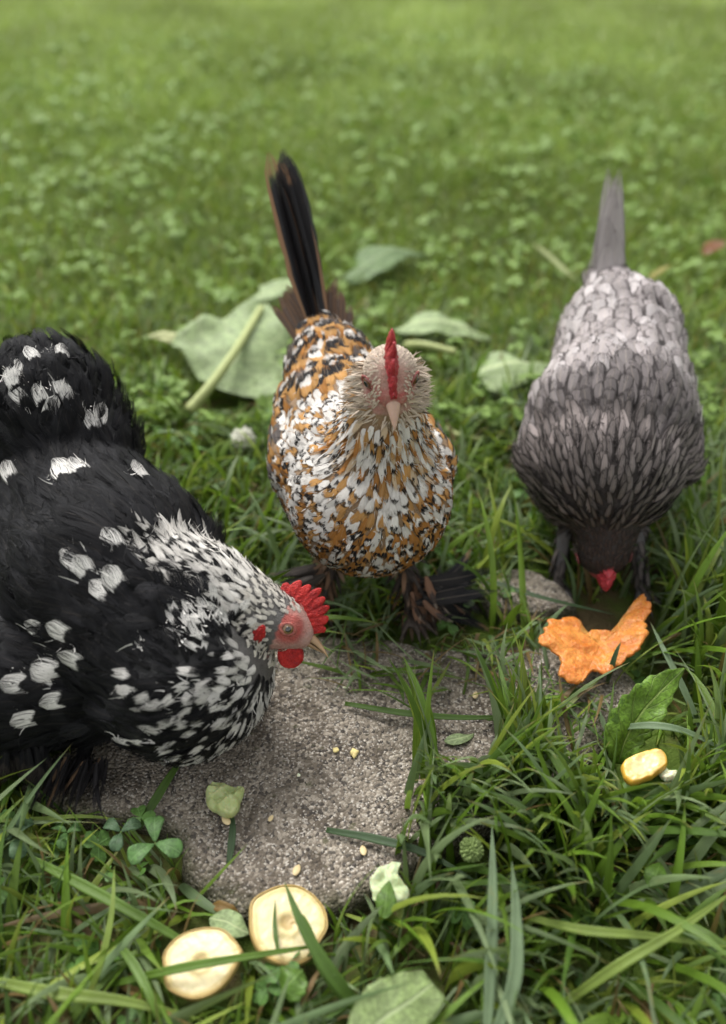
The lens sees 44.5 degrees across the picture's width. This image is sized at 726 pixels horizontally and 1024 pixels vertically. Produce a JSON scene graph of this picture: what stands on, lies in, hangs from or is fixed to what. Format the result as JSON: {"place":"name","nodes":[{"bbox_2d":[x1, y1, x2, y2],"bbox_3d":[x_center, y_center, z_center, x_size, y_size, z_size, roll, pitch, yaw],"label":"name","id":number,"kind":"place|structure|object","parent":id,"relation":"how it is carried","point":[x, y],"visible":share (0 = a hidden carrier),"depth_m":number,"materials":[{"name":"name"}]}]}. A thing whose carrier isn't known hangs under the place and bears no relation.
{"place":"outdoors","nodes":[
{"label":"outdoors","id":0,"kind":"place"},
{"bbox_2d":[0,0,725,404],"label":"lawn grass","id":1,"kind":"structure","parent":0,"point":[590,28],"depth_m":1.91,"materials":[{"name":"green plant"}]},
{"bbox_2d":[343,246,424,284],"bbox_3d":[0.026,-0.380,1.344,0.066,0.026,0.149,25,44,28],"label":"squash leaf","id":2,"kind":"object","parent":1,"relation":"on","point":[372,261],"visible":1,"depth_m":1.33,"materials":[{"name":"green plant"}]},
{"bbox_2d":[532,243,578,282],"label":"dry stalk","id":3,"kind":"object","parent":1,"relation":"on","point":[557,263],"visible":1,"depth_m":1.32,"materials":[{"name":"green plant"}]},
{"bbox_2d":[648,265,670,280],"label":"dry stalk","id":4,"kind":"object","parent":1,"relation":"on","point":[657,272],"visible":0.77,"depth_m":1.29,"materials":[{"name":"yellow plant"}]},
{"bbox_2d":[701,240,725,254],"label":"leaf","id":5,"kind":"object","parent":1,"relation":"on","point":[711,246],"visible":1,"depth_m":1.37,"materials":[{"name":"brown plant"}]},
{"bbox_2d":[0,0,725,1023],"bbox_3d":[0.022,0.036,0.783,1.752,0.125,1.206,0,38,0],"label":"grass","id":6,"kind":"structure","parent":0,"point":[698,562],"depth_m":0.60,"materials":[{"name":"green plant"}]},
{"bbox_2d":[0,816,33,859],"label":"clover sprig","id":7,"kind":"object","parent":6,"relation":"on","point":[13,845],"visible":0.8,"depth_m":0.59,"materials":[{"name":"green plant"}]},
{"bbox_2d":[2,814,122,822],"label":"grass blade","id":8,"kind":"object","parent":6,"relation":"on","point":[69,816],"depth_m":0.61,"materials":[{"name":"green plant"}]},
{"bbox_2d":[51,823,87,855],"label":"clover sprig","id":9,"kind":"object","parent":6,"relation":"on","point":[60,844],"visible":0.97,"depth_m":0.59,"materials":[{"name":"green plant"}]},
{"bbox_2d":[81,866,114,1010],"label":"grass blade","id":10,"kind":"object","parent":6,"relation":"on","point":[105,945],"depth_m":0.53,"materials":[{"name":"green plant"}]},
{"bbox_2d":[0,977,202,1019],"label":"grass blade","id":11,"kind":"object","parent":6,"relation":"on","point":[83,996],"depth_m":0.51,"materials":[{"name":"green plant"}]},
{"bbox_2d":[27,856,179,939],"bbox_3d":[-0.152,0.249,0.555,0.153,0.016,0.007,17,41,21],"label":"grass blade","id":12,"kind":"object","parent":6,"relation":"on","point":[88,888],"depth_m":0.55,"materials":[{"name":"green plant"}]},
{"bbox_2d":[103,817,140,851],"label":"clover sprig","id":13,"kind":"object","parent":6,"relation":"on","point":[116,843],"visible":0.98,"depth_m":0.59,"materials":[{"name":"green plant"}]},
{"bbox_2d":[115,941,161,1023],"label":"grass blade","id":14,"kind":"object","parent":6,"relation":"on","point":[134,965],"depth_m":0.52,"materials":[{"name":"green plant"}]},
{"bbox_2d":[127,816,182,866],"bbox_3d":[-0.135,0.230,0.594,0.035,0.047,0.034,0,38,0],"label":"clover sprig","id":15,"kind":"object","parent":6,"relation":"on","point":[137,853],"visible":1,"depth_m":0.58,"materials":[{"name":"green plant"}]},
{"bbox_2d":[163,927,242,1000],"bbox_3d":[-0.095,0.269,0.529,0.048,0.007,0.040,-12,46,-5],"label":"squash slice","id":16,"kind":"object","parent":6,"relation":"on","point":[198,944],"visible":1,"depth_m":0.53,"materials":[{"name":"beige food"}]},
{"bbox_2d":[110,941,342,987],"bbox_3d":[-0.081,0.270,0.528,0.142,0.026,0.011,-5,38,-6],"label":"grass blade","id":17,"kind":"object","parent":16,"relation":"on","point":[182,967],"depth_m":0.52,"materials":[{"name":"green plant"}]},
{"bbox_2d":[148,300,291,414],"bbox_3d":[-0.171,-0.199,1.106,0.181,0.054,0.221,-10,39,-12],"label":"leaf","id":18,"kind":"object","parent":6,"relation":"on","point":[229,347],"depth_m":1.10,"materials":[{"name":"green plant"}]},
{"bbox_2d":[209,909,249,937],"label":"leaf","id":19,"kind":"object","parent":6,"relation":"on","point":[231,923],"visible":1,"depth_m":0.56,"materials":[{"name":"green plant"}]},
{"bbox_2d":[231,426,255,457],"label":"clover flower","id":20,"kind":"object","parent":6,"relation":"on","point":[237,435],"visible":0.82,"depth_m":0.96,"materials":[{"name":"white plant"}]},
{"bbox_2d":[247,279,292,300],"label":"squash leaf","id":21,"kind":"object","parent":6,"relation":"on","point":[272,289],"visible":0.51,"depth_m":1.25,"materials":[{"name":"green plant"}]},
{"bbox_2d":[249,884,327,966],"bbox_3d":[-0.047,0.255,0.550,0.051,0.007,0.049,36,46,21],"label":"squash slice","id":22,"kind":"object","parent":6,"relation":"on","point":[308,903],"visible":0.88,"depth_m":0.55,"materials":[{"name":"beige food"}]},
{"bbox_2d":[273,902,279,948],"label":"grass blade","id":23,"kind":"object","parent":22,"relation":"on","point":[275,936],"depth_m":0.54,"materials":[{"name":"green plant"}]},
{"bbox_2d":[279,965,307,1002],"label":"leaf","id":24,"kind":"object","parent":6,"relation":"on","point":[296,987],"visible":0.89,"depth_m":0.51,"materials":[{"name":"green plant"}]},
{"bbox_2d":[300,970,318,1006],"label":"dry stalk","id":25,"kind":"object","parent":6,"relation":"on","point":[311,984],"visible":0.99,"depth_m":0.52,"materials":[{"name":"brown plant"}]},
{"bbox_2d":[284,882,356,1008],"bbox_3d":[-0.024,0.265,0.526,0.014,0.035,0.089,-28,46,-31],"label":"grass blade","id":26,"kind":"object","parent":6,"relation":"on","point":[338,983],"depth_m":0.52,"materials":[{"name":"green plant"}]},
{"bbox_2d":[302,914,352,1010],"bbox_3d":[-0.023,0.270,0.526,0.011,0.026,0.066,-26,45,-29],"label":"grass blade","id":27,"kind":"object","parent":6,"relation":"on","point":[329,985],"depth_m":0.52,"materials":[{"name":"green plant"}]},
{"bbox_2d":[21,637,634,934],"bbox_3d":[-0.011,0.178,0.687,0.460,0.032,0.244,-21,43,-24],"label":"stepping stone","id":28,"kind":"object","parent":6,"relation":"on","point":[304,727],"visible":0.62,"depth_m":0.64,"materials":[{"name":"concrete"}]},
{"bbox_2d":[140,766,178,829],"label":"grass blade","id":29,"kind":"object","parent":28,"relation":"on","point":[157,796],"depth_m":0.62,"materials":[{"name":"green plant"}]},
{"bbox_2d":[0,326,329,828],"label":"hen","id":30,"kind":"object","parent":28,"relation":"on","point":[148,613],"visible":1,"depth_m":0.60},
{"bbox_2d":[206,782,244,817],"bbox_3d":[-0.097,0.201,0.616,0.027,0.022,0.024,8,39,10],"label":"vegetable scrap","id":31,"kind":"object","parent":28,"relation":"on","point":[224,800],"visible":1,"depth_m":0.61,"materials":[{"name":"green food"}]},
{"bbox_2d":[212,900,238,912],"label":"dry stalk","id":32,"kind":"object","parent":28,"relation":"on","point":[219,905],"visible":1,"depth_m":0.56,"materials":[{"name":"brown plant"}]},
{"bbox_2d":[222,817,230,824],"bbox_3d":[-0.094,0.211,0.607,0.005,0.002,0.010,-19,33,-31],"label":"seed","id":33,"kind":"object","parent":28,"relation":"on","point":[226,821],"visible":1,"depth_m":0.60,"materials":[{"name":"beige food"}]},
{"bbox_2d":[226,817,235,861],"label":"grass blade","id":34,"kind":"object","parent":28,"relation":"on","point":[231,840],"depth_m":0.60,"materials":[{"name":"green plant"}]},
{"bbox_2d":[292,864,300,875],"bbox_3d":[-0.044,0.236,0.586,0.005,0.002,0.009,17,32,11],"label":"seed","id":35,"kind":"object","parent":28,"relation":"on","point":[296,870],"visible":1,"depth_m":0.58,"materials":[{"name":"beige food"}]},
{"bbox_2d":[350,748,358,757],"bbox_3d":[-0.006,0.179,0.659,0.007,0.005,0.009,0,38,0],"label":"crumb","id":36,"kind":"object","parent":28,"relation":"on","point":[354,752],"visible":1,"depth_m":0.66,"materials":[{"name":"yellow food"}]},
{"bbox_2d":[360,845,366,855],"bbox_3d":[0.000,0.228,0.597,0.005,0.002,0.009,1,28,-8],"label":"seed","id":37,"kind":"object","parent":28,"relation":"on","point":[363,850],"visible":1,"depth_m":0.60,"materials":[{"name":"beige food"}]},
{"bbox_2d":[369,861,409,902],"bbox_3d":[0.016,0.235,0.562,0.024,0.007,0.029,-8,39,-11],"label":"vegetable scrap","id":38,"kind":"object","parent":28,"relation":"on","point":[381,877],"visible":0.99,"depth_m":0.56,"materials":[{"name":"green plant"}]},
{"bbox_2d":[375,881,396,918],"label":"leaf","id":39,"kind":"object","parent":38,"relation":"on","point":[386,898],"visible":1,"depth_m":0.55,"materials":[{"name":"green plant"}]},
{"bbox_2d":[326,827,485,886],"bbox_3d":[0.028,0.226,0.590,0.114,0.010,0.010,15,40,18],"label":"grass blade","id":40,"kind":"object","parent":28,"relation":"on","point":[381,840],"depth_m":0.60,"materials":[{"name":"green plant"}]},
{"bbox_2d":[344,701,492,719],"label":"grass blade","id":41,"kind":"object","parent":28,"relation":"on","point":[407,713],"depth_m":0.68,"materials":[{"name":"green plant"}]},
{"bbox_2d":[403,656,438,763],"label":"grass blade","id":42,"kind":"object","parent":28,"relation":"on","point":[421,696],"depth_m":0.66,"materials":[{"name":"green plant"}]},
{"bbox_2d":[444,733,473,744],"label":"leaf","id":43,"kind":"object","parent":28,"relation":"on","point":[456,739],"visible":1,"depth_m":0.67,"materials":[{"name":"green plant"}]},
{"bbox_2d":[496,656,516,752],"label":"grass blade","id":44,"kind":"object","parent":28,"relation":"on","point":[511,729],"depth_m":0.64,"materials":[{"name":"green plant"}]},
{"bbox_2d":[487,687,578,720],"bbox_3d":[0.135,0.152,0.683,0.081,0.010,0.018,-13,40,-15],"label":"leaf","id":45,"kind":"object","parent":28,"relation":"on","point":[559,702],"visible":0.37,"depth_m":0.69,"materials":[{"name":"green plant"}]},
{"bbox_2d":[538,593,651,684],"bbox_3d":[0.196,0.102,0.721,0.118,0.020,0.064,-15,40,-18],"label":"vegetable scrap","id":46,"kind":"object","parent":28,"relation":"on","point":[577,648],"visible":1,"depth_m":0.71,"materials":[{"name":"orange food"}]},
{"bbox_2d":[605,642,620,683],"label":"grass blade","id":47,"kind":"object","parent":28,"relation":"on","point":[613,661],"depth_m":0.70,"materials":[{"name":"green plant"}]},
{"bbox_2d":[0,28,725,434],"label":"clover cover","id":48,"kind":"object","parent":6,"relation":"on","point":[220,294],"visible":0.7,"depth_m":1.61,"materials":[{"name":"green plant"}]},
{"bbox_2d":[0,381,725,1023],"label":"clover cover","id":49,"kind":"object","parent":6,"relation":"on","point":[260,987],"visible":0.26,"depth_m":0.59,"materials":[{"name":"green plant"}]},
{"bbox_2d":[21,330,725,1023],"bbox_3d":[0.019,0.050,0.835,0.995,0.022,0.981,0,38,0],"label":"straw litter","id":50,"kind":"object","parent":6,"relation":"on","point":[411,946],"visible":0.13,"depth_m":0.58,"materials":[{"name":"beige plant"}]},
{"bbox_2d":[264,148,497,645],"bbox_3d":[-0.040,-0.083,0.772,0.182,0.351,0.346,-22,43,-25],"label":"hen","id":51,"kind":"object","parent":6,"relation":"on","point":[361,464],"visible":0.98,"depth_m":0.68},
{"bbox_2d":[348,970,443,1023],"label":"fallen leaf","id":52,"kind":"object","parent":6,"relation":"on","point":[419,999],"visible":1,"depth_m":0.49,"materials":[{"name":"green plant"}]},
{"bbox_2d":[394,311,491,355],"bbox_3d":[0.095,-0.231,1.149,0.112,0.022,0.097,28,46,31],"label":"squash leaf","id":53,"kind":"object","parent":6,"relation":"on","point":[422,323],"visible":0.99,"depth_m":1.15,"materials":[{"name":"green plant"}]},
{"bbox_2d":[459,837,483,877],"bbox_3d":[0.071,0.232,0.582,0.019,0.059,0.019,0,38,0],"label":"clover seed head","id":54,"kind":"object","parent":6,"relation":"on","point":[471,849],"visible":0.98,"depth_m":0.56},
{"bbox_2d":[483,827,497,1023],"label":"grass blade","id":55,"kind":"object","parent":6,"relation":"on","point":[490,974],"depth_m":0.51,"materials":[{"name":"green plant"}]},
{"bbox_2d":[444,351,548,442],"bbox_3d":[0.148,-0.145,1.055,0.081,0.029,0.211,23,44,27],"label":"squash leaf","id":56,"kind":"object","parent":6,"relation":"on","point":[494,363],"visible":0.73,"depth_m":1.07,"materials":[{"name":"green plant"}]},
{"bbox_2d":[493,861,523,1023],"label":"grass blade","id":57,"kind":"object","parent":6,"relation":"on","point":[515,974],"depth_m":0.51,"materials":[{"name":"green plant"}]},
{"bbox_2d":[452,747,588,818],"bbox_3d":[0.107,0.187,0.617,0.099,0.047,0.020,-6,38,-7],"label":"grass blade","id":58,"kind":"object","parent":6,"relation":"on","point":[494,772],"depth_m":0.61,"materials":[{"name":"green plant"}]},
{"bbox_2d":[476,569,576,627],"bbox_3d":[0.147,0.079,0.811,0.090,0.027,0.062,0,38,0],"label":"stepping stone","id":59,"kind":"object","parent":6,"relation":"on","point":[536,583],"visible":0.57,"depth_m":0.79,"materials":[{"name":"concrete"}]},
{"bbox_2d":[444,563,614,614],"bbox_3d":[0.144,0.070,0.785,0.158,0.004,0.010,16,41,19],"label":"grass blade","id":60,"kind":"object","parent":59,"relation":"on","point":[531,594],"depth_m":0.78,"materials":[{"name":"green plant"}]},
{"bbox_2d":[544,748,592,837],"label":"grass blade","id":61,"kind":"object","parent":6,"relation":"on","point":[557,763],"depth_m":0.59,"materials":[{"name":"green plant"}]},
{"bbox_2d":[553,677,602,719],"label":"grass blade","id":62,"kind":"object","parent":6,"relation":"on","point":[574,699],"depth_m":0.69,"materials":[{"name":"green plant"}]},
{"bbox_2d":[507,168,710,616],"bbox_3d":[0.240,-0.103,0.810,0.174,0.314,0.303,15,41,19],"label":"hen","id":63,"kind":"object","parent":6,"relation":"on","point":[608,461],"visible":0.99,"depth_m":0.74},
{"bbox_2d":[529,916,725,947],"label":"grass blade","id":64,"kind":"object","parent":6,"relation":"on","point":[593,931],"depth_m":0.52,"materials":[{"name":"green plant"}]},
{"bbox_2d":[554,895,725,1009],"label":"grass blade","id":65,"kind":"object","parent":6,"relation":"on","point":[614,968],"depth_m":0.51,"materials":[{"name":"green plant"}]},
{"bbox_2d":[620,748,667,785],"bbox_3d":[0.197,0.178,0.620,0.039,0.010,0.020,-14,40,-18],"label":"vegetable scrap","id":66,"kind":"object","parent":6,"relation":"on","point":[643,767],"visible":0.99,"depth_m":0.62,"materials":[{"name":"yellow food"}]},
{"bbox_2d":[603,668,684,763],"bbox_3d":[0.209,0.149,0.656,0.078,0.055,0.030,-25,44,-29],"label":"leaf","id":67,"kind":"object","parent":6,"relation":"on","point":[649,698],"visible":0.97,"depth_m":0.65,"materials":[{"name":"green plant"}]},
{"bbox_2d":[644,862,666,887],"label":"leaf","id":68,"kind":"object","parent":6,"relation":"on","point":[654,869],"visible":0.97,"depth_m":0.56,"materials":[{"name":"green plant"}]},
{"bbox_2d":[615,769,700,813],"bbox_3d":[0.213,0.195,0.617,0.071,0.020,0.030,-4,38,-6],"label":"leaf","id":69,"kind":"object","parent":6,"relation":"on","point":[642,794],"visible":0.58,"depth_m":0.62,"materials":[{"name":"green plant"}]},
{"bbox_2d":[659,767,676,781],"bbox_3d":[0.213,0.183,0.619,0.013,0.008,0.012,16,41,19],"label":"crumb","id":70,"kind":"object","parent":69,"relation":"on","point":[666,775],"visible":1,"depth_m":0.62,"materials":[{"name":"white food"}]},
{"bbox_2d":[627,721,716,747],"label":"grass blade","id":71,"kind":"object","parent":6,"relation":"on","point":[657,726],"depth_m":0.64,"materials":[{"name":"green plant"}]},
{"bbox_2d":[664,543,680,589],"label":"grass blade","id":72,"kind":"object","parent":6,"relation":"on","point":[674,570],"depth_m":0.79,"materials":[{"name":"green plant"}]},
{"bbox_2d":[650,622,701,733],"bbox_3d":[0.244,0.130,0.702,0.010,0.032,0.092,-10,39,-12],"label":"grass blade","id":73,"kind":"object","parent":6,"relation":"on","point":[682,685],"depth_m":0.69,"materials":[{"name":"green plant"}]},
{"bbox_2d":[653,589,721,594],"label":"grass blade","id":74,"kind":"object","parent":6,"relation":"on","point":[678,592],"depth_m":0.78,"materials":[{"name":"green plant"}]}
]}

